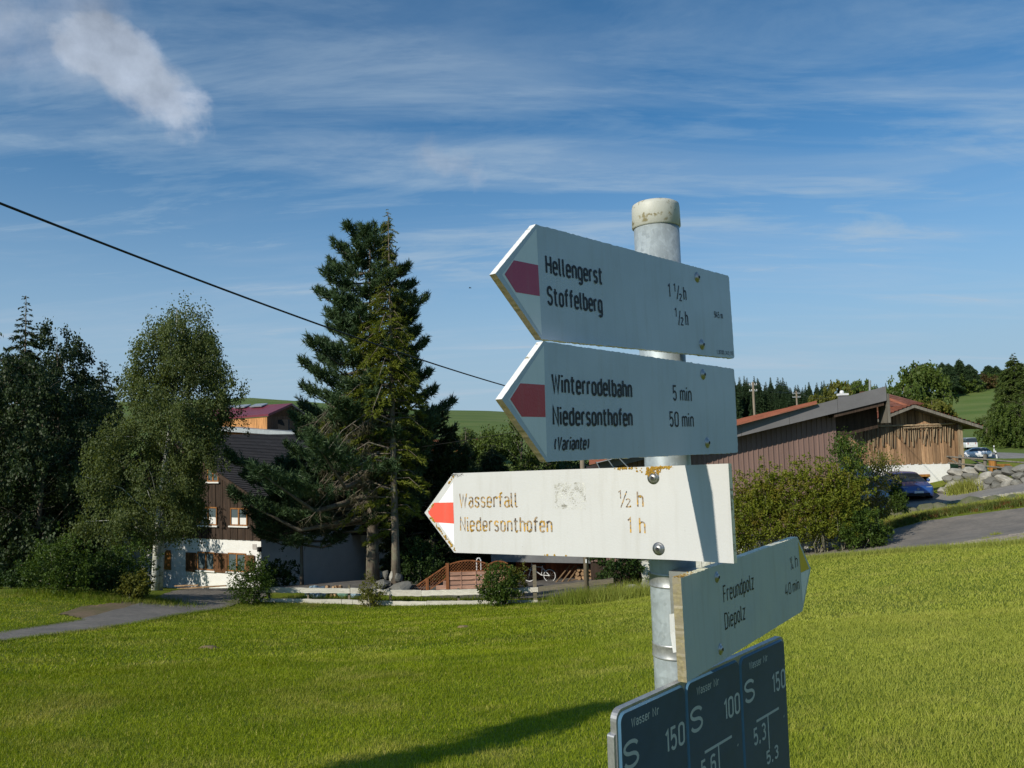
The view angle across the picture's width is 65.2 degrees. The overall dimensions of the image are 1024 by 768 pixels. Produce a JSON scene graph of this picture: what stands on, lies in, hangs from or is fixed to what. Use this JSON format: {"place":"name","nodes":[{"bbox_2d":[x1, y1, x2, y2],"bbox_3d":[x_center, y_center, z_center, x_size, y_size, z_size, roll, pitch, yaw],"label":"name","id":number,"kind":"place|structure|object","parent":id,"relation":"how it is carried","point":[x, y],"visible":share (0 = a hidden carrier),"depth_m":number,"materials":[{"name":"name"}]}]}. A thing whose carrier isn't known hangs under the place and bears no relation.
{"place":"outdoors","nodes":[
{"label":"outdoors","id":0,"kind":"place"},
{"bbox_2d":[59,601,140,617],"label":"dirt path","id":1,"kind":"structure","parent":0,"point":[85,611],"depth_m":26.37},
{"bbox_2d":[0,588,265,639],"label":"driveway","id":2,"kind":"structure","parent":0,"point":[209,597],"depth_m":26.92,"materials":[{"name":"grey asphalt"}]},
{"bbox_2d":[0,202,504,385],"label":"overhead cable","id":3,"kind":"object","parent":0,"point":[90,238],"visible":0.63,"depth_m":13.72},
{"bbox_2d":[215,595,646,610],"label":"tall grass","id":4,"kind":"structure","parent":0,"point":[305,605],"depth_m":32.38,"materials":[{"name":"green plant"}]},
{"bbox_2d":[0,388,1023,767],"bbox_3d":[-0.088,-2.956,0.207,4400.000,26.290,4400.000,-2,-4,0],"label":"ground","id":5,"kind":"structure","parent":0,"point":[972,406],"depth_m":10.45,"materials":[{"name":"green plant"}]},
{"bbox_2d":[0,559,52,588],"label":"shrub","id":6,"kind":"object","parent":5,"relation":"on","point":[7,580],"visible":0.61,"depth_m":32.73,"materials":[{"name":"green plant"}]},
{"bbox_2d":[0,332,79,586],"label":"broadleaf tree","id":7,"kind":"object","parent":5,"relation":"on","point":[7,372],"visible":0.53,"depth_m":40.98,"materials":[{"name":"green plant"}]},
{"bbox_2d":[0,296,82,585],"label":"spruce tree","id":8,"kind":"object","parent":5,"relation":"on","point":[32,342],"visible":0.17,"depth_m":44.53,"materials":[{"name":"green plant"}]},
{"bbox_2d":[0,618,85,632],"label":"verge grass","id":9,"kind":"structure","parent":5,"relation":"on","point":[29,627],"depth_m":21.78,"materials":[{"name":"green plant"}]},
{"bbox_2d":[2,316,110,569],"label":"broadleaf tree","id":10,"kind":"object","parent":5,"relation":"on","point":[69,354],"visible":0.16,"depth_m":47.60,"materials":[{"name":"dark leaf"},{"name":"bark"}]},
{"bbox_2d":[13,521,103,594],"bbox_3d":[-16.414,6.495,29.223,3.110,2.982,2.460,-2,-4,0],"label":"shrub","id":11,"kind":"object","parent":5,"relation":"on","point":[56,580],"visible":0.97,"depth_m":28.99,"materials":[{"name":"green plant"}]},
{"bbox_2d":[0,362,130,586],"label":"broadleaf tree","id":12,"kind":"object","parent":5,"relation":"on","point":[81,430],"visible":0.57,"depth_m":40.49,"materials":[{"name":"green plant"}]},
{"bbox_2d":[33,360,135,570],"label":"broadleaf tree","id":13,"kind":"object","parent":5,"relation":"on","point":[101,389],"visible":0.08,"depth_m":50.92,"materials":[{"name":"green plant"}]},
{"bbox_2d":[75,544,129,593],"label":"shrub","id":14,"kind":"object","parent":5,"relation":"on","point":[104,580],"visible":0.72,"depth_m":30.45,"materials":[{"name":"green plant"}]},
{"bbox_2d":[79,361,130,473],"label":"spruce tree","id":15,"kind":"object","parent":5,"relation":"on","point":[112,389],"visible":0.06,"depth_m":58.68,"materials":[{"name":"green plant"}]},
{"bbox_2d":[0,586,228,610],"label":"tall grass","id":16,"kind":"structure","parent":5,"relation":"on","point":[101,595],"depth_m":29.05,"materials":[{"name":"green plant"}]},
{"bbox_2d":[0,604,238,644],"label":"verge grass","id":17,"kind":"structure","parent":5,"relation":"on","point":[104,627],"depth_m":22.56,"materials":[{"name":"green plant"}]},
{"bbox_2d":[93,531,163,594],"bbox_3d":[-15.041,7.226,31.473,2.544,2.892,2.200,-2,-4,0],"label":"shrub","id":18,"kind":"object","parent":5,"relation":"on","point":[132,564],"visible":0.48,"depth_m":31.26,"materials":[{"name":"green plant"}]},
{"bbox_2d":[110,568,156,600],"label":"shrub","id":19,"kind":"object","parent":5,"relation":"on","point":[135,588],"visible":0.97,"depth_m":29.66,"materials":[{"name":"green plant"}]},
{"bbox_2d":[56,290,250,590],"bbox_3d":[-15.366,2.582,35.971,7.745,13.744,7.085,-4,-5,31],"label":"birch tree","id":20,"kind":"object","parent":5,"relation":"on","point":[190,355],"visible":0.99,"depth_m":35.05,"materials":[{"name":"green plant"}]},
{"bbox_2d":[84,434,384,587],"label":"chalet house","id":21,"kind":"structure","parent":5,"relation":"on","point":[227,537],"depth_m":44.95,"materials":[{"name":"white paint"}]},
{"bbox_2d":[195,551,214,572],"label":"window","id":22,"kind":"structure","parent":21,"relation":"in","point":[205,560],"depth_m":44.39,"materials":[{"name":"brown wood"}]},
{"bbox_2d":[197,507,218,526],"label":"window","id":23,"kind":"structure","parent":21,"relation":"in","point":[214,510],"depth_m":44.24,"materials":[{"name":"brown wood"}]},
{"bbox_2d":[226,553,245,573],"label":"window","id":24,"kind":"structure","parent":21,"relation":"in","point":[233,556],"depth_m":43.39,"materials":[{"name":"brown wood"}]},
{"bbox_2d":[228,508,248,527],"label":"window","id":25,"kind":"structure","parent":21,"relation":"in","point":[235,520],"depth_m":43.38,"materials":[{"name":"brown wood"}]},
{"bbox_2d":[224,551,278,604],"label":"shrub","id":26,"kind":"object","parent":5,"relation":"on","point":[251,593],"visible":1,"depth_m":32.45,"materials":[{"name":"green plant"}]},
{"bbox_2d":[217,403,325,434],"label":"farm building","id":27,"kind":"structure","parent":5,"relation":"on","point":[277,420],"depth_m":90.31,"materials":[{"name":"wood"}]},
{"bbox_2d":[244,547,299,586],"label":"shrub","id":28,"kind":"object","parent":5,"relation":"on","point":[285,574],"visible":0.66,"depth_m":39.77,"materials":[{"name":"green plant"}]},
{"bbox_2d":[298,209,433,584],"bbox_3d":[-6.875,0.710,37.025,6.362,17.971,5.704,2,-6,-45],"label":"spruce tree","id":29,"kind":"object","parent":5,"relation":"on","point":[377,332],"visible":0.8,"depth_m":36.90,"materials":[{"name":"green plant"}]},
{"bbox_2d":[358,570,387,607],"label":"shrub","id":30,"kind":"object","parent":5,"relation":"on","point":[369,592],"visible":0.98,"depth_m":32.85,"materials":[{"name":"green plant"}]},
{"bbox_2d":[352,492,425,579],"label":"garage wing","id":31,"kind":"structure","parent":5,"relation":"on","point":[364,538],"depth_m":50.03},
{"bbox_2d":[258,565,537,605],"bbox_3d":[-4.699,8.502,32.798,11.711,2.125,0.868,-2,-4,8],"label":"rail fence","id":32,"kind":"object","parent":5,"relation":"on","point":[458,592],"visible":0.74,"depth_m":33.04,"materials":[{"name":"white wood"}]},
{"bbox_2d":[282,593,524,603],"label":"tall grass","id":33,"kind":"structure","parent":5,"relation":"on","point":[419,598],"depth_m":33.92,"materials":[{"name":"green plant"}]},
{"bbox_2d":[378,465,443,581],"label":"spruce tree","id":34,"kind":"object","parent":5,"relation":"on","point":[383,546],"visible":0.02,"depth_m":45.61,"materials":[{"name":"green plant"}]},
{"bbox_2d":[399,533,445,584],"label":"shrub","id":35,"kind":"object","parent":5,"relation":"on","point":[421,561],"visible":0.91,"depth_m":37.89,"materials":[{"name":"green plant"}]},
{"bbox_2d":[276,563,628,598],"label":"yard","id":36,"kind":"structure","parent":5,"relation":"on","point":[355,584],"depth_m":37.33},
{"bbox_2d":[240,451,358,584],"bbox_3d":[-10.419,6.658,39.797,5.157,7.252,5.929,-4,-4,26],"label":"pine tree","id":37,"kind":"object","parent":36,"relation":"on","point":[267,528],"visible":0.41,"depth_m":38.88,"materials":[{"name":"green plant"}]},
{"bbox_2d":[221,217,458,579],"bbox_3d":[-7.809,0.655,38.151,11.880,18.236,10.089,2,-5,-43],"label":"pine tree","id":38,"kind":"object","parent":36,"relation":"on","point":[331,354],"visible":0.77,"depth_m":37.56,"materials":[{"name":"green plant"}]},
{"bbox_2d":[385,581,410,589],"bbox_3d":[-5.228,9.184,35.827,1.472,0.336,1.243,-16,10,-9],"label":"garden stone","id":39,"kind":"object","parent":36,"relation":"on","point":[405,585],"visible":0.6,"depth_m":35.74,"materials":[{"name":"grey stone"}]},
{"bbox_2d":[378,404,477,581],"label":"pine tree","id":40,"kind":"object","parent":36,"relation":"on","point":[447,464],"visible":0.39,"depth_m":41.87,"materials":[{"name":"green plant"}]},
{"bbox_2d":[409,436,490,580],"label":"pine tree","id":41,"kind":"object","parent":36,"relation":"on","point":[464,451],"visible":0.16,"depth_m":43.72,"materials":[{"name":"green plant"}]},
{"bbox_2d":[411,560,509,590],"bbox_3d":[-2.313,8.760,36.245,4.505,1.535,0.151,-2,-4,0],"label":"trellis fence","id":42,"kind":"object","parent":36,"relation":"on","point":[451,574],"visible":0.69,"depth_m":36.22,"materials":[{"name":"brown wood"}]},
{"bbox_2d":[459,446,515,580],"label":"tree","id":43,"kind":"object","parent":36,"relation":"on","point":[492,462],"visible":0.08,"depth_m":48.03,"materials":[{"name":"green plant"}]},
{"bbox_2d":[491,554,590,579],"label":"open shed","id":44,"kind":"structure","parent":36,"relation":"on","point":[558,565],"depth_m":39.78,"materials":[{"name":"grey wood"}]},
{"bbox_2d":[556,565,590,581],"bbox_3d":[3.272,9.258,38.792,2.560,0.847,0.958,-2,-4,0],"label":"firewood pile","id":45,"kind":"object","parent":36,"relation":"on","point":[579,572],"visible":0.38,"depth_m":38.73,"materials":[{"name":"brown wood"}]},
{"bbox_2d":[588,557,648,586],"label":"shrub","id":46,"kind":"object","parent":36,"relation":"on","point":[611,567],"visible":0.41,"depth_m":33.13,"materials":[{"name":"green plant"}]},
{"bbox_2d":[453,424,507,464],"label":"broadleaf tree","id":47,"kind":"object","parent":5,"relation":"on","point":[472,436],"visible":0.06,"depth_m":53.98,"materials":[{"name":"green plant"}]},
{"bbox_2d":[475,559,523,607],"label":"shrub","id":48,"kind":"object","parent":5,"relation":"on","point":[498,592],"visible":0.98,"depth_m":31.22,"materials":[{"name":"green plant"}]},
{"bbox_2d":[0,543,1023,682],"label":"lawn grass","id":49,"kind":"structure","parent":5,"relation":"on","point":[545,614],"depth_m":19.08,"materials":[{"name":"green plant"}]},
{"bbox_2d":[499,561,528,596],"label":"shrub","id":50,"kind":"object","parent":5,"relation":"on","point":[521,581],"visible":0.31,"depth_m":33.99,"materials":[{"name":"green plant"}]},
{"bbox_2d":[476,419,566,470],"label":"broadleaf tree","id":51,"kind":"object","parent":5,"relation":"on","point":[531,458],"visible":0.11,"depth_m":52.39,"materials":[{"name":"green plant"}]},
{"bbox_2d":[523,460,587,470],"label":"broadleaf tree","id":52,"kind":"object","parent":5,"relation":"on","point":[556,467],"visible":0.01,"depth_m":49.62,"materials":[{"name":"green plant"}]},
{"bbox_2d":[539,578,613,602],"bbox_3d":[2.506,8.157,31.302,2.951,1.048,0.299,-2,-4,0],"label":"rail fence","id":53,"kind":"object","parent":5,"relation":"on","point":[572,585],"visible":0.44,"depth_m":31.26,"materials":[{"name":"grey wood"}]},
{"bbox_2d":[580,460,588,593],"bbox_3d":[2.819,4.629,31.464,0.208,8.274,0.208,2,-6,-45],"label":"utility pole","id":54,"kind":"object","parent":5,"relation":"on","point":[585,559],"visible":0.27,"depth_m":31.20,"materials":[{"name":"brown wood"}]},
{"bbox_2d":[632,198,695,688],"bbox_3d":[0.304,1.026,1.351,0.086,2.710,0.105,-5,-5,40],"label":"sign post","id":55,"kind":"object","parent":5,"relation":"on","point":[656,224],"visible":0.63,"depth_m":1.39,"materials":[{"name":"metal"}]},
{"bbox_2d":[425,464,736,562],"bbox_3d":[0.101,0.227,1.421,0.622,0.153,0.095,-6,-9,33],"label":"direction sign","id":56,"kind":"object","parent":55,"relation":"attached to","point":[683,512],"visible":1,"depth_m":1.37,"materials":[{"name":"metal"}]},
{"bbox_2d":[490,224,733,358],"bbox_3d":[0.178,-0.126,1.215,0.037,0.152,0.633,-6,-5,41],"label":"direction sign","id":57,"kind":"object","parent":55,"relation":"attached to","point":[555,285],"visible":1,"depth_m":1.16,"materials":[{"name":"white metal"}]},
{"bbox_2d":[495,341,737,461],"bbox_3d":[0.184,0.034,1.190,0.038,0.152,0.651,-5,-6,39],"label":"direction sign","id":58,"kind":"object","parent":55,"relation":"attached to","point":[559,402],"visible":1,"depth_m":1.12,"materials":[{"name":"white metal"}]},
{"bbox_2d":[607,636,789,767],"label":"water sign board","id":59,"kind":"object","parent":55,"relation":"attached to","point":[730,711],"visible":0.99,"depth_m":1.35,"materials":[{"name":"metal"}]},
{"bbox_2d":[669,537,810,682],"bbox_3d":[0.417,0.380,1.462,0.079,0.152,0.663,-6,-6,35],"label":"direction sign","id":60,"kind":"object","parent":55,"relation":"attached to","point":[721,611],"visible":0.99,"depth_m":1.34,"materials":[{"name":"white metal"}]},
{"bbox_2d":[669,614,675,652],"bbox_3d":[0.249,0.382,1.232,0.009,0.065,0.039,-2,-4,0],"label":"paper scrap","id":61,"kind":"object","parent":60,"relation":"attached to","point":[672,628],"visible":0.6,"depth_m":1.24,"materials":[{"name":"white paper"}]},
{"bbox_2d":[586,380,890,582],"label":"metal barn","id":62,"kind":"structure","parent":5,"relation":"on","point":[779,436],"depth_m":35.21,"materials":[{"name":"brown corrugated metal"},{"name":"grey metal roof sheeting"},{"name":"red tile"}]},
{"bbox_2d":[735,382,743,418],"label":"spruce tree","id":63,"kind":"object","parent":5,"relation":"on","point":[739,410],"visible":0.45,"depth_m":255.44,"materials":[{"name":"green plant"}]},
{"bbox_2d":[641,527,840,580],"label":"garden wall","id":64,"kind":"structure","parent":5,"relation":"on","point":[699,564],"depth_m":32.83,"materials":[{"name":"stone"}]},
{"bbox_2d":[742,380,750,415],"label":"spruce tree","id":65,"kind":"object","parent":5,"relation":"on","point":[746,396],"visible":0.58,"depth_m":263.32,"materials":[{"name":"green plant"}]},
{"bbox_2d":[727,463,777,554],"bbox_3d":[9.106,5.323,31.977,3.024,4.295,2.292,-2,-4,0],"label":"shrub","id":66,"kind":"object","parent":5,"relation":"on","point":[738,505],"visible":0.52,"depth_m":31.60,"materials":[{"name":"green plant"}]},
{"bbox_2d":[755,381,766,413],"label":"spruce tree","id":67,"kind":"object","parent":5,"relation":"on","point":[761,397],"visible":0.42,"depth_m":265.83,"materials":[{"name":"green plant"}]},
{"bbox_2d":[735,455,804,547],"bbox_3d":[10.048,4.991,31.770,2.841,4.331,2.233,-2,-4,0],"label":"shrub","id":68,"kind":"object","parent":5,"relation":"on","point":[762,496],"visible":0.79,"depth_m":31.41,"materials":[{"name":"green plant"}]},
{"bbox_2d":[751,454,829,546],"bbox_3d":[10.975,4.842,31.352,2.929,4.175,2.602,-4,-5,30],"label":"shrub","id":69,"kind":"object","parent":5,"relation":"on","point":[787,520],"visible":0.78,"depth_m":31.20,"materials":[{"name":"green plant"}]},
{"bbox_2d":[786,452,849,553],"bbox_3d":[11.969,4.725,31.418,2.507,4.103,2.375,0,-5,-27],"label":"shrub","id":70,"kind":"object","parent":5,"relation":"on","point":[819,519],"visible":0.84,"depth_m":30.99,"materials":[{"name":"green plant"}]},
{"bbox_2d":[818,379,857,403],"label":"broadleaf tree","id":71,"kind":"object","parent":5,"relation":"on","point":[829,392],"visible":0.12,"depth_m":149.71,"materials":[{"name":"green plant"}]},
{"bbox_2d":[797,449,879,550],"bbox_3d":[12.771,4.575,31.048,3.013,4.069,2.213,-2,-4,0],"label":"shrub","id":72,"kind":"object","parent":5,"relation":"on","point":[853,501],"visible":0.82,"depth_m":30.82,"materials":[{"name":"green plant"}]},
{"bbox_2d":[824,426,877,542],"bbox_3d":[13.463,4.207,31.739,2.171,5.093,2.126,-2,-4,0],"label":"tall shrub","id":73,"kind":"object","parent":5,"relation":"on","point":[851,452],"visible":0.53,"depth_m":31.74,"materials":[{"name":"green plant"}]},
{"bbox_2d":[832,378,874,395],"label":"broadleaf tree","id":74,"kind":"object","parent":5,"relation":"on","point":[857,383],"visible":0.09,"depth_m":149.12,"materials":[{"name":"green plant"}]},
{"bbox_2d":[823,504,886,551],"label":"shrub","id":75,"kind":"object","parent":5,"relation":"on","point":[861,525],"visible":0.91,"depth_m":30.32,"materials":[{"name":"green plant"}]},
{"bbox_2d":[857,523,894,547],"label":"shrub","id":76,"kind":"object","parent":5,"relation":"on","point":[877,540],"visible":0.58,"depth_m":30.55,"materials":[{"name":"green plant"}]},
{"bbox_2d":[862,446,908,525],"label":"airy shrub","id":77,"kind":"object","parent":5,"relation":"on","point":[881,467],"visible":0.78,"depth_m":33.37,"materials":[{"name":"green plant"}]},
{"bbox_2d":[884,475,909,514],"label":"shrub","id":78,"kind":"object","parent":5,"relation":"on","point":[899,501],"visible":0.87,"depth_m":38.38,"materials":[{"name":"green plant"}]},
{"bbox_2d":[838,394,982,482],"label":"wooden barn","id":79,"kind":"structure","parent":5,"relation":"on","point":[926,460],"depth_m":48.06,"materials":[{"name":"brown wood"}]},
{"bbox_2d":[865,423,955,450],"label":"pole rack","id":80,"kind":"object","parent":79,"relation":"hanging from","point":[925,426],"visible":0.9,"depth_m":48.01,"materials":[{"name":"brown wood"}]},
{"bbox_2d":[886,381,936,406],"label":"broadleaf tree","id":81,"kind":"object","parent":5,"relation":"on","point":[917,392],"visible":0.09,"depth_m":98.19,"materials":[{"name":"green plant"}]},
{"bbox_2d":[806,536,1023,560],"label":"verge grass","id":82,"kind":"structure","parent":5,"relation":"on","point":[927,547],"depth_m":26.78,"materials":[{"name":"green plant"}]},
{"bbox_2d":[887,360,958,404],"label":"broadleaf tree","id":83,"kind":"object","parent":5,"relation":"on","point":[924,374],"visible":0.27,"depth_m":103.84,"materials":[{"name":"green plant"}]},
{"bbox_2d":[914,396,964,452],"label":"broadleaf tree","id":84,"kind":"object","parent":5,"relation":"on","point":[939,405],"visible":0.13,"depth_m":94.77,"materials":[{"name":"green plant"}]},
{"bbox_2d":[862,483,1023,509],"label":"drive","id":85,"kind":"structure","parent":5,"relation":"on","point":[914,501],"depth_m":42.15,"materials":[{"name":"asphalt"}]},
{"bbox_2d":[879,471,933,497],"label":"parked car","id":86,"kind":"object","parent":85,"relation":"on","point":[915,484],"visible":0.59,"depth_m":44.01,"materials":[{"name":"blue paint"}]},
{"bbox_2d":[875,492,1023,528],"bbox_3d":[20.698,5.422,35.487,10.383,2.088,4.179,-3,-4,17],"label":"bank weeds","id":87,"kind":"object","parent":5,"relation":"on","point":[1016,502],"visible":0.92,"depth_m":35.81,"materials":[{"name":"green plant"}]},
{"bbox_2d":[886,494,1018,515],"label":"bank boulders","id":88,"kind":"object","parent":5,"relation":"on","point":[936,505],"visible":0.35,"depth_m":37.99,"materials":[{"name":"stone"}]},
{"bbox_2d":[939,364,965,395],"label":"spruce tree","id":89,"kind":"object","parent":5,"relation":"on","point":[949,370],"visible":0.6,"depth_m":238.92,"materials":[{"name":"green plant"}]},
{"bbox_2d":[945,359,969,393],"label":"spruce tree","id":90,"kind":"object","parent":5,"relation":"on","point":[959,368],"visible":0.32,"depth_m":249.38,"materials":[{"name":"green plant"}]},
{"bbox_2d":[940,477,983,495],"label":"wall weeds","id":91,"kind":"object","parent":5,"relation":"on","point":[964,486],"depth_m":42.95,"materials":[{"name":"green plant"}]},
{"bbox_2d":[946,373,986,394],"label":"shrub","id":92,"kind":"object","parent":5,"relation":"on","point":[966,390],"visible":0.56,"depth_m":244.06,"materials":[{"name":"green plant"}]},
{"bbox_2d":[956,364,985,392],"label":"spruce tree","id":93,"kind":"object","parent":5,"relation":"on","point":[971,371],"visible":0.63,"depth_m":246.72,"materials":[{"name":"green plant"}]},
{"bbox_2d":[937,464,1023,493],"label":"boulder wall","id":94,"kind":"structure","parent":5,"relation":"on","point":[995,479],"depth_m":42.39,"materials":[{"name":"stone"}]},
{"bbox_2d":[946,454,1023,468],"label":"pole fence","id":95,"kind":"object","parent":5,"relation":"on","point":[959,463],"visible":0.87,"depth_m":44.37,"materials":[{"name":"wood"}]},
{"bbox_2d":[976,373,997,388],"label":"shrub","id":96,"kind":"object","parent":5,"relation":"on","point":[984,378],"visible":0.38,"depth_m":248.38,"materials":[{"name":"green plant"}]},
{"bbox_2d":[975,404,1022,446],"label":"broadleaf tree","id":97,"kind":"object","parent":5,"relation":"on","point":[992,440],"visible":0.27,"depth_m":142.72,"materials":[{"name":"green plant"}]},
{"bbox_2d":[986,353,1023,420],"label":"spruce tree","id":98,"kind":"object","parent":5,"relation":"on","point":[1011,374],"visible":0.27,"depth_m":150.04,"materials":[{"name":"green plant"}]},
{"bbox_2d":[989,396,1023,448],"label":"broadleaf tree","id":99,"kind":"object","parent":5,"relation":"on","point":[1006,418],"visible":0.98,"depth_m":138.33,"materials":[{"name":"green plant"}]},
{"bbox_2d":[1006,365,1023,411],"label":"spruce tree","id":100,"kind":"object","parent":5,"relation":"on","point":[1017,394],"visible":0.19,"depth_m":146.09,"materials":[{"name":"green plant"}]},
{"bbox_2d":[0,0,1023,411],"label":"sky","id":101,"kind":"structure","parent":0,"point":[853,170],"materials":[{"name":"blue"}]},
{"bbox_2d":[525,574,650,606],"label":"tall grass","id":102,"kind":"structure","parent":0,"point":[599,594],"depth_m":30.02,"materials":[{"name":"green plant"}]},
{"bbox_2d":[804,508,1023,556],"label":"road","id":103,"kind":"structure","parent":0,"point":[955,529],"depth_m":31.87,"materials":[{"name":"grey asphalt"}]},
{"bbox_2d":[950,532,1023,544],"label":"paver field","id":104,"kind":"structure","parent":0,"point":[1000,538],"depth_m":26.71,"materials":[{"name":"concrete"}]},
{"bbox_2d":[972,452,1023,458],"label":"village road","id":105,"kind":"structure","parent":0,"point":[1008,455],"depth_m":114.80,"materials":[{"name":"grey asphalt"}]},
{"bbox_2d":[964,447,991,457],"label":"parked car","id":106,"kind":"object","parent":105,"relation":"on","point":[977,452],"visible":0.51,"depth_m":112.17,"materials":[{"name":"white paint"}]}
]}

